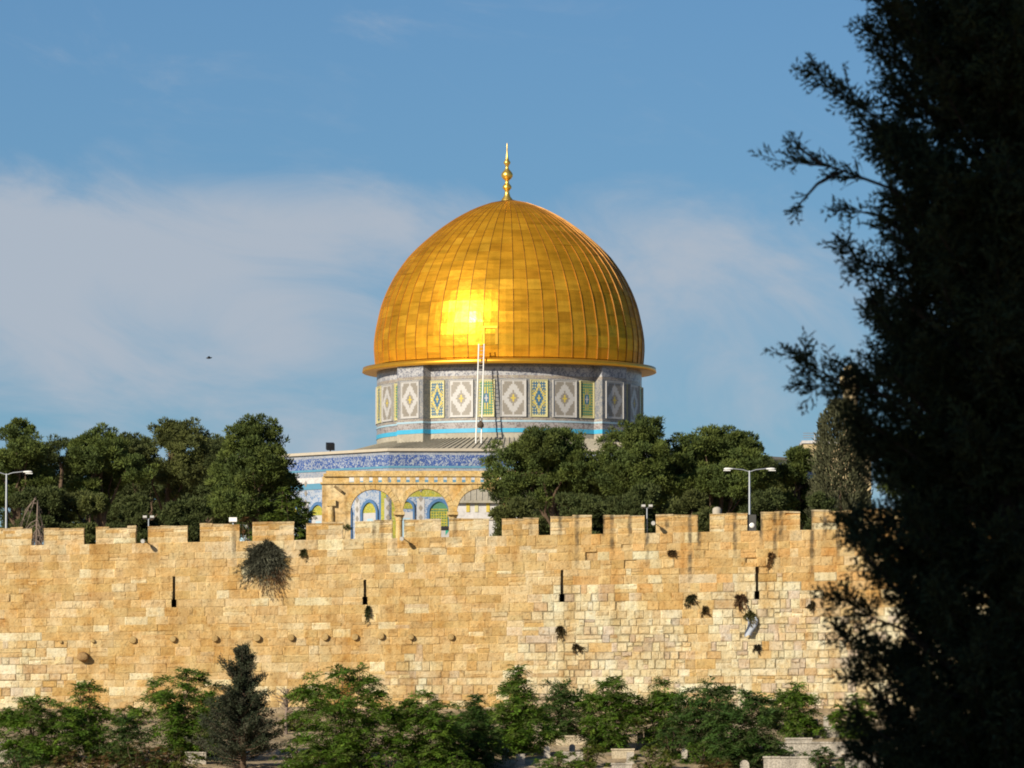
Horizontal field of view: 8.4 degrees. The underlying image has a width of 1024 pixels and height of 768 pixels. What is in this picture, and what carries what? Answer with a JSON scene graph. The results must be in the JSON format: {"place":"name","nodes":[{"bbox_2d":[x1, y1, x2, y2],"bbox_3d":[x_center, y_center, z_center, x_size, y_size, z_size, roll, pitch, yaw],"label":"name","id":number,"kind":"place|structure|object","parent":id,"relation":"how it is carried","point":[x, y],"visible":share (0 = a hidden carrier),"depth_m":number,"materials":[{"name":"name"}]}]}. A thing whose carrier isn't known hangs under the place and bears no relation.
{"place":"outdoors","nodes":[
{"label":"outdoors","id":0,"kind":"place"},
{"bbox_2d":[0,707,968,767],"bbox_3d":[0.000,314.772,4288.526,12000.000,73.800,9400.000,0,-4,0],"label":"ground","id":1,"kind":"structure","parent":0,"point":[263,761],"depth_m":366.02,"materials":[{"name":"soil"}]},
{"bbox_2d":[0,471,32,527],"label":"street lamp","id":2,"kind":"object","parent":1,"relation":"on","point":[27,472],"visible":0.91,"depth_m":396.46,"materials":[{"name":"metal"}]},
{"bbox_2d":[0,747,50,767],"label":"shrub","id":3,"kind":"object","parent":1,"relation":"on","point":[24,762],"visible":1,"depth_m":350.29,"materials":[{"name":"green plant"}]},
{"bbox_2d":[0,456,54,527],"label":"pine tree","id":4,"kind":"object","parent":1,"relation":"on","point":[2,519],"visible":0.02,"depth_m":461.02,"materials":[{"name":"green plant"}]},
{"bbox_2d":[0,416,57,524],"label":"pine tree","id":5,"kind":"object","parent":1,"relation":"on","point":[23,451],"visible":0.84,"depth_m":424.80,"materials":[{"name":"green plant"}]},
{"bbox_2d":[19,496,43,544],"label":"bare tree","id":6,"kind":"object","parent":1,"relation":"on","point":[36,536],"visible":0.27,"depth_m":400.30,"materials":[{"name":"brown wood"}]},
{"bbox_2d":[7,484,70,544],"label":"tree","id":7,"kind":"object","parent":1,"relation":"on","point":[50,498],"visible":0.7,"depth_m":406.69,"materials":[{"name":"green plant"}]},
{"bbox_2d":[0,694,94,767],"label":"feathery tree","id":8,"kind":"object","parent":1,"relation":"on","point":[29,741],"visible":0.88,"depth_m":353.89,"materials":[{"name":"green plant"}]},
{"bbox_2d":[21,433,86,523],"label":"pine tree","id":9,"kind":"object","parent":1,"relation":"on","point":[55,446],"visible":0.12,"depth_m":446.51,"materials":[{"name":"green plant"}]},
{"bbox_2d":[50,749,101,767],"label":"shrub","id":10,"kind":"object","parent":1,"relation":"on","point":[68,761],"visible":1,"depth_m":348.78,"materials":[{"name":"green plant"}]},
{"bbox_2d":[60,488,107,543],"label":"tree","id":11,"kind":"object","parent":1,"relation":"on","point":[79,501],"visible":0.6,"depth_m":407.64,"materials":[{"name":"green plant"}]},
{"bbox_2d":[60,678,120,755],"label":"feathery tree","id":12,"kind":"object","parent":1,"relation":"on","point":[86,688],"visible":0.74,"depth_m":358.00,"materials":[{"name":"green plant"}]},
{"bbox_2d":[73,731,118,761],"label":"shrub","id":13,"kind":"object","parent":1,"relation":"on","point":[98,741],"visible":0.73,"depth_m":354.38,"materials":[{"name":"green plant"}]},
{"bbox_2d":[81,752,131,767],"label":"shrub","id":14,"kind":"object","parent":1,"relation":"on","point":[104,761],"visible":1,"depth_m":348.82,"materials":[{"name":"green plant"}]},
{"bbox_2d":[63,422,159,526],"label":"pine tree","id":15,"kind":"object","parent":1,"relation":"on","point":[108,461],"visible":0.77,"depth_m":427.57,"materials":[{"name":"green plant"}]},
{"bbox_2d":[90,713,157,764],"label":"feathery tree","id":16,"kind":"object","parent":1,"relation":"on","point":[127,735],"visible":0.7,"depth_m":353.52,"materials":[{"name":"green plant"}]},
{"bbox_2d":[95,491,159,542],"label":"pine tree","id":17,"kind":"object","parent":1,"relation":"on","point":[135,507],"visible":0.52,"depth_m":407.82,"materials":[{"name":"green plant"}]},
{"bbox_2d":[108,704,153,726],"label":"shrub","id":18,"kind":"object","parent":1,"relation":"on","point":[121,710],"visible":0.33,"depth_m":379.29,"materials":[{"name":"green plant"}]},
{"bbox_2d":[91,432,175,523],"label":"pine tree","id":19,"kind":"object","parent":1,"relation":"on","point":[112,515],"visible":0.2,"depth_m":448.19,"materials":[{"name":"green plant"}]},
{"bbox_2d":[102,742,166,767],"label":"shrub","id":20,"kind":"object","parent":1,"relation":"on","point":[120,754],"visible":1,"depth_m":349.54,"materials":[{"name":"green plant"}]},
{"bbox_2d":[112,460,178,525],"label":"pine tree","id":21,"kind":"object","parent":1,"relation":"on","point":[157,520],"visible":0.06,"depth_m":460.91,"materials":[{"name":"green plant"}]},
{"bbox_2d":[128,746,190,767],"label":"shrub","id":22,"kind":"object","parent":1,"relation":"on","point":[158,748],"visible":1,"depth_m":350.56,"materials":[{"name":"green plant"}]},
{"bbox_2d":[123,416,212,525],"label":"pine tree","id":23,"kind":"object","parent":1,"relation":"on","point":[183,470],"visible":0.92,"depth_m":431.74,"materials":[{"name":"green plant"}]},
{"bbox_2d":[119,666,229,756],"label":"feathery tree","id":24,"kind":"object","parent":1,"relation":"on","point":[173,720],"visible":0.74,"depth_m":356.96,"materials":[{"name":"green plant"}]},
{"bbox_2d":[144,746,207,767],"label":"shrub","id":25,"kind":"object","parent":1,"relation":"on","point":[177,763],"visible":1,"depth_m":350.24,"materials":[{"name":"green plant"}]},
{"bbox_2d":[154,492,212,541],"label":"pine tree","id":26,"kind":"object","parent":1,"relation":"on","point":[192,512],"visible":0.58,"depth_m":406.25,"materials":[{"name":"green plant"}]},
{"bbox_2d":[185,752,206,763],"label":"tomb","id":27,"kind":"object","parent":1,"relation":"on","point":[201,754],"visible":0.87,"depth_m":353.52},
{"bbox_2d":[158,433,234,523],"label":"pine tree","id":28,"kind":"object","parent":1,"relation":"on","point":[201,489],"visible":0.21,"depth_m":444.90,"materials":[{"name":"green plant"}]},
{"bbox_2d":[188,459,231,531],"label":"pine tree","id":29,"kind":"object","parent":1,"relation":"on","point":[222,521],"visible":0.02,"depth_m":461.26,"materials":[{"name":"green plant"}]},
{"bbox_2d":[183,641,294,767],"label":"dark conifer","id":30,"kind":"object","parent":1,"relation":"on","point":[242,697],"visible":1,"depth_m":350.92,"materials":[{"name":"green plant"}]},
{"bbox_2d":[238,516,251,540],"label":"shrub","id":31,"kind":"object","parent":1,"relation":"on","point":[244,519],"visible":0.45,"depth_m":394.44,"materials":[{"name":"green plant"}]},
{"bbox_2d":[200,413,310,528],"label":"pine tree","id":32,"kind":"object","parent":1,"relation":"on","point":[256,467],"visible":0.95,"depth_m":423.82,"materials":[{"name":"green plant"}]},
{"bbox_2d":[231,473,299,540],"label":"pine tree","id":33,"kind":"object","parent":1,"relation":"on","point":[244,526],"visible":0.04,"depth_m":459.62,"materials":[{"name":"green plant"}]},
{"bbox_2d":[245,486,316,540],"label":"leafy tree","id":34,"kind":"object","parent":1,"relation":"on","point":[299,528],"visible":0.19,"depth_m":398.46,"materials":[{"name":"green plant"}]},
{"bbox_2d":[273,687,300,734],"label":"dead shrub","id":35,"kind":"object","parent":1,"relation":"on","point":[285,705],"visible":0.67,"depth_m":373.62,"materials":[{"name":"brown wood"}]},
{"bbox_2d":[269,740,311,767],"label":"shrub","id":36,"kind":"object","parent":1,"relation":"on","point":[290,750],"visible":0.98,"depth_m":350.19,"materials":[{"name":"green plant"}]},
{"bbox_2d":[280,711,317,731],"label":"shrub","id":37,"kind":"object","parent":1,"relation":"on","point":[301,725],"visible":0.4,"depth_m":374.82,"materials":[{"name":"green plant"}]},
{"bbox_2d":[293,745,343,767],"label":"shrub","id":38,"kind":"object","parent":1,"relation":"on","point":[306,758],"visible":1,"depth_m":349.05,"materials":[{"name":"green plant"}]},
{"bbox_2d":[275,662,420,767],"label":"feathery tree","id":39,"kind":"object","parent":1,"relation":"on","point":[346,747],"visible":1,"depth_m":348.71,"materials":[{"name":"green plant"}]},
{"bbox_2d":[353,750,425,767],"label":"shrub","id":40,"kind":"object","parent":1,"relation":"on","point":[396,756],"visible":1,"depth_m":347.52,"materials":[{"name":"green plant"}]},
{"bbox_2d":[378,689,478,767],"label":"feathery tree","id":41,"kind":"object","parent":1,"relation":"on","point":[445,734],"visible":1,"depth_m":349.31,"materials":[{"name":"green plant"}]},
{"bbox_2d":[441,526,448,536],"bbox_3d":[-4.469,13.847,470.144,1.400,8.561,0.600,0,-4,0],"label":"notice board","id":42,"kind":"object","parent":1,"relation":"on","point":[444,531],"visible":0.07,"depth_m":470.30,"materials":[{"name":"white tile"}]},
{"bbox_2d":[428,751,485,767],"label":"shrub","id":43,"kind":"object","parent":1,"relation":"on","point":[464,762],"visible":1,"depth_m":348.19,"materials":[{"name":"green plant"}]},
{"bbox_2d":[446,693,517,767],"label":"feathery tree","id":44,"kind":"object","parent":1,"relation":"on","point":[475,715],"visible":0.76,"depth_m":354.18,"materials":[{"name":"green plant"}]},
{"bbox_2d":[0,508,989,708],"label":"city wall","id":45,"kind":"structure","parent":1,"relation":"on","point":[463,610],"depth_m":390.04,"materials":[{"name":"stone"}]},
{"bbox_2d":[231,538,290,597],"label":"bush","id":46,"kind":"object","parent":45,"relation":"attached to","point":[264,558],"depth_m":389.90,"materials":[{"name":"green plant"}]},
{"bbox_2d":[364,604,370,623],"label":"wall plant","id":47,"kind":"object","parent":45,"relation":"attached to","point":[367,609],"depth_m":389.88,"materials":[{"name":"green plant"}]},
{"bbox_2d":[555,625,565,639],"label":"wall plant","id":48,"kind":"object","parent":45,"relation":"attached to","point":[560,630],"depth_m":389.82,"materials":[{"name":"green plant"}]},
{"bbox_2d":[572,644,587,653],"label":"wall plant","id":49,"kind":"object","parent":45,"relation":"attached to","point":[578,647],"depth_m":389.76,"materials":[{"name":"green plant"}]},
{"bbox_2d":[641,505,652,532],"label":"mast lamp","id":50,"kind":"object","parent":45,"relation":"on","point":[643,506],"visible":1,"depth_m":391.27,"materials":[{"name":"metal"}]},
{"bbox_2d":[682,594,698,607],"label":"wall plant","id":51,"kind":"object","parent":45,"relation":"attached to","point":[690,598],"depth_m":389.96,"materials":[{"name":"green plant"}]},
{"bbox_2d":[733,594,747,611],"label":"wall plant","id":52,"kind":"object","parent":45,"relation":"attached to","point":[740,598],"depth_m":389.93,"materials":[{"name":"brown plant"}]},
{"bbox_2d":[742,610,755,627],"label":"wall plant","id":53,"kind":"object","parent":45,"relation":"attached to","point":[749,614],"depth_m":389.81,"materials":[{"name":"green plant"}]},
{"bbox_2d":[744,617,757,636],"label":"hanging cloth","id":54,"kind":"object","parent":53,"relation":"hanging from","point":[749,631],"visible":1,"depth_m":389.72,"materials":[{"name":"fabric"}]},
{"bbox_2d":[747,515,755,530],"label":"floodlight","id":55,"kind":"object","parent":45,"relation":"attached to","point":[751,522],"visible":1,"depth_m":390.48,"materials":[{"name":"metal"}]},
{"bbox_2d":[766,552,775,570],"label":"wall plant","id":56,"kind":"object","parent":45,"relation":"attached to","point":[770,559],"depth_m":390.14,"materials":[{"name":"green plant"}]},
{"bbox_2d":[487,496,546,535],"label":"bush","id":57,"kind":"object","parent":1,"relation":"on","point":[519,507],"visible":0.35,"depth_m":410.13,"materials":[{"name":"green plant"}]},
{"bbox_2d":[514,754,525,766],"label":"gravestone","id":58,"kind":"object","parent":1,"relation":"on","point":[520,762],"visible":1,"depth_m":355.18,"materials":[{"name":"stone"}]},
{"bbox_2d":[480,664,569,755],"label":"feathery tree","id":59,"kind":"object","parent":1,"relation":"on","point":[519,732],"visible":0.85,"depth_m":359.62,"materials":[{"name":"green plant"}]},
{"bbox_2d":[488,472,568,534],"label":"pine tree","id":60,"kind":"object","parent":1,"relation":"on","point":[494,498],"visible":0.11,"depth_m":461.24,"materials":[{"name":"green plant"}]},
{"bbox_2d":[478,424,606,525],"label":"pine tree","id":61,"kind":"object","parent":1,"relation":"on","point":[544,462],"visible":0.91,"depth_m":431.93,"materials":[{"name":"green plant"}]},
{"bbox_2d":[531,750,593,767],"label":"shrub","id":62,"kind":"object","parent":1,"relation":"on","point":[561,757],"visible":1,"depth_m":348.37,"materials":[{"name":"green plant"}]},
{"bbox_2d":[533,678,598,742],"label":"feathery tree","id":63,"kind":"object","parent":1,"relation":"on","point":[565,725],"visible":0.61,"depth_m":368.79,"materials":[{"name":"green plant"}]},
{"bbox_2d":[556,735,589,744],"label":"tomb","id":64,"kind":"object","parent":1,"relation":"on","point":[573,741],"visible":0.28,"depth_m":367.82,"materials":[{"name":"beige stone"}]},
{"bbox_2d":[562,752,583,763],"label":"tomb","id":65,"kind":"object","parent":1,"relation":"on","point":[578,754],"visible":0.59,"depth_m":354.78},
{"bbox_2d":[542,460,614,528],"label":"pine tree","id":66,"kind":"object","parent":1,"relation":"on","point":[600,526],"visible":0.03,"depth_m":445.46,"materials":[{"name":"green plant"}]},
{"bbox_2d":[554,491,606,533],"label":"bush","id":67,"kind":"object","parent":1,"relation":"on","point":[583,503],"visible":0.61,"depth_m":409.54,"materials":[{"name":"green plant"}]},
{"bbox_2d":[567,741,610,767],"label":"shrub","id":68,"kind":"object","parent":1,"relation":"on","point":[589,753],"visible":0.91,"depth_m":352.03,"materials":[{"name":"green plant"}]},
{"bbox_2d":[568,675,654,751],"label":"feathery tree","id":69,"kind":"object","parent":1,"relation":"on","point":[609,740],"visible":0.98,"depth_m":363.03,"materials":[{"name":"green plant"}]},
{"bbox_2d":[611,763,632,767],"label":"tomb","id":70,"kind":"object","parent":1,"relation":"on","point":[621,765],"visible":1,"depth_m":348.26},
{"bbox_2d":[611,748,634,758],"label":"tomb","id":71,"kind":"object","parent":1,"relation":"on","point":[618,753],"visible":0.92,"depth_m":355.54,"materials":[{"name":"beige stone"}]},
{"bbox_2d":[602,481,661,532],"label":"pine tree","id":72,"kind":"object","parent":1,"relation":"on","point":[633,500],"visible":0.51,"depth_m":407.63,"materials":[{"name":"green plant"}]},
{"bbox_2d":[581,413,697,520],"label":"pine tree","id":73,"kind":"object","parent":1,"relation":"on","point":[653,464],"visible":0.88,"depth_m":429.70,"materials":[{"name":"green plant"}]},
{"bbox_2d":[627,743,676,767],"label":"shrub","id":74,"kind":"object","parent":1,"relation":"on","point":[652,755],"visible":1,"depth_m":350.38,"materials":[{"name":"green plant"}]},
{"bbox_2d":[632,675,688,747],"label":"feathery tree","id":75,"kind":"object","parent":1,"relation":"on","point":[657,700],"visible":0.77,"depth_m":364.08,"materials":[{"name":"green plant"}]},
{"bbox_2d":[644,727,703,758],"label":"shrub","id":76,"kind":"object","parent":1,"relation":"on","point":[675,744],"visible":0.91,"depth_m":355.35,"materials":[{"name":"green plant"}]},
{"bbox_2d":[656,488,713,531],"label":"pine tree","id":77,"kind":"object","parent":1,"relation":"on","point":[690,503],"visible":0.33,"depth_m":408.05,"materials":[{"name":"green plant"}]},
{"bbox_2d":[669,741,719,764],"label":"shrub","id":78,"kind":"object","parent":1,"relation":"on","point":[697,759],"visible":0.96,"depth_m":353.59,"materials":[{"name":"green plant"}]},
{"bbox_2d":[655,675,745,755],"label":"feathery tree","id":79,"kind":"object","parent":1,"relation":"on","point":[705,704],"visible":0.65,"depth_m":359.53,"materials":[{"name":"green plant"}]},
{"bbox_2d":[698,757,733,767],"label":"shrub","id":80,"kind":"object","parent":1,"relation":"on","point":[726,764],"visible":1,"depth_m":350.13,"materials":[{"name":"green plant"}]},
{"bbox_2d":[666,424,782,513],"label":"pine tree","id":81,"kind":"object","parent":1,"relation":"on","point":[718,450],"visible":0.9,"depth_m":431.17,"materials":[{"name":"green plant"}]},
{"bbox_2d":[695,688,793,767],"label":"feathery tree","id":82,"kind":"object","parent":1,"relation":"on","point":[736,753],"visible":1,"depth_m":352.11,"materials":[{"name":"green plant"}]},
{"bbox_2d":[723,468,775,514],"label":"street lamp","id":83,"kind":"object","parent":1,"relation":"on","point":[749,497],"visible":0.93,"depth_m":396.48,"materials":[{"name":"metal"}]},
{"bbox_2d":[737,487,802,530],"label":"pine tree","id":84,"kind":"object","parent":1,"relation":"on","point":[763,503],"visible":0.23,"depth_m":407.82,"materials":[{"name":"green plant"}]},
{"bbox_2d":[747,474,796,509],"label":"pine tree","id":85,"kind":"object","parent":1,"relation":"on","point":[782,487],"visible":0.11,"depth_m":448.60,"materials":[{"name":"green plant"}]},
{"bbox_2d":[732,454,815,509],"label":"pine tree","id":86,"kind":"object","parent":1,"relation":"on","point":[773,464],"visible":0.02,"depth_m":462.57,"materials":[{"name":"green plant"}]},
{"bbox_2d":[755,745,808,757],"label":"shrub","id":87,"kind":"object","parent":1,"relation":"on","point":[791,752],"visible":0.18,"depth_m":360.77,"materials":[{"name":"green plant"}]},
{"bbox_2d":[763,756,821,767],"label":"terrace wall","id":88,"kind":"structure","parent":1,"relation":"on","point":[785,762],"depth_m":349.77,"materials":[{"name":"stone"}]},
{"bbox_2d":[771,445,818,529],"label":"pine tree","id":89,"kind":"object","parent":1,"relation":"on","point":[795,470],"visible":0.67,"depth_m":436.08,"materials":[{"name":"green plant"}]},
{"bbox_2d":[763,681,830,738],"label":"feathery tree","id":90,"kind":"object","parent":1,"relation":"on","point":[794,700],"visible":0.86,"depth_m":372.42,"materials":[{"name":"green plant"}]},
{"bbox_2d":[785,738,812,741],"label":"tomb","id":91,"kind":"object","parent":1,"relation":"on","point":[798,739],"visible":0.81,"depth_m":366.08,"materials":[{"name":"stone"}]},
{"bbox_2d":[776,742,846,756],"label":"terrace wall","id":92,"kind":"structure","parent":1,"relation":"on","point":[802,747],"depth_m":361.30,"materials":[{"name":"stone"}]},
{"bbox_2d":[803,490,838,529],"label":"pine tree","id":93,"kind":"object","parent":1,"relation":"on","point":[815,500],"visible":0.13,"depth_m":408.11,"materials":[{"name":"green plant"}]},
{"bbox_2d":[808,745,838,767],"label":"shrub","id":94,"kind":"object","parent":1,"relation":"on","point":[827,762],"visible":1,"depth_m":349.11,"materials":[{"name":"green plant"}]},
{"bbox_2d":[814,726,845,737],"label":"terrace wall","id":95,"kind":"structure","parent":1,"relation":"on","point":[833,733],"depth_m":372.85,"materials":[{"name":"stone"}]},
{"bbox_2d":[799,433,870,506],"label":"house","id":96,"kind":"structure","parent":1,"relation":"on","point":[805,443],"depth_m":600.97,"materials":[{"name":"stone"}]},
{"bbox_2d":[804,398,873,520],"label":"slender cypress","id":97,"kind":"object","parent":1,"relation":"on","point":[827,453],"visible":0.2,"depth_m":427.70,"materials":[{"name":"green plant"}]},
{"bbox_2d":[832,758,860,767],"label":"shrub","id":98,"kind":"object","parent":1,"relation":"on","point":[840,765],"visible":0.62,"depth_m":348.61,"materials":[{"name":"green plant"}]},
{"bbox_2d":[822,692,878,738],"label":"round bush","id":99,"kind":"object","parent":1,"relation":"on","point":[833,716],"visible":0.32,"depth_m":372.42,"materials":[{"name":"green plant"}]},
{"bbox_2d":[844,756,875,767],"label":"terrace wall","id":100,"kind":"structure","parent":1,"relation":"on","point":[848,765],"depth_m":348.52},
{"bbox_2d":[747,0,1023,767],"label":"tall cypress","id":101,"kind":"object","parent":1,"relation":"on","point":[951,369],"visible":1,"depth_m":41.76,"materials":[{"name":"green plant"}]},
{"bbox_2d":[0,0,983,544],"label":"sky","id":102,"kind":"structure","parent":0,"point":[244,185],"materials":[{"name":"blue"}]},
{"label":"platform terrace","id":103,"kind":"structure","parent":0,"visible":0},
{"bbox_2d":[320,471,507,538],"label":"stone arcade","id":104,"kind":"object","parent":103,"relation":"on","point":[340,492],"visible":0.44,"depth_m":512.61,"materials":[{"name":"stone"}]},
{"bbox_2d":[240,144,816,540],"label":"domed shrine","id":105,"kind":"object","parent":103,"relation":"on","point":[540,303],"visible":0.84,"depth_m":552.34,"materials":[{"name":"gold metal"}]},
{"bbox_2d":[326,442,334,450],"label":"floodlight","id":106,"kind":"object","parent":105,"relation":"on","point":[330,446],"visible":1,"depth_m":543.72,"materials":[{"name":"black metal"}]},
{"bbox_2d":[475,344,484,443],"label":"ladder","id":107,"kind":"object","parent":105,"relation":"on","point":[482,380],"visible":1,"depth_m":548.92,"materials":[{"name":"metal"}]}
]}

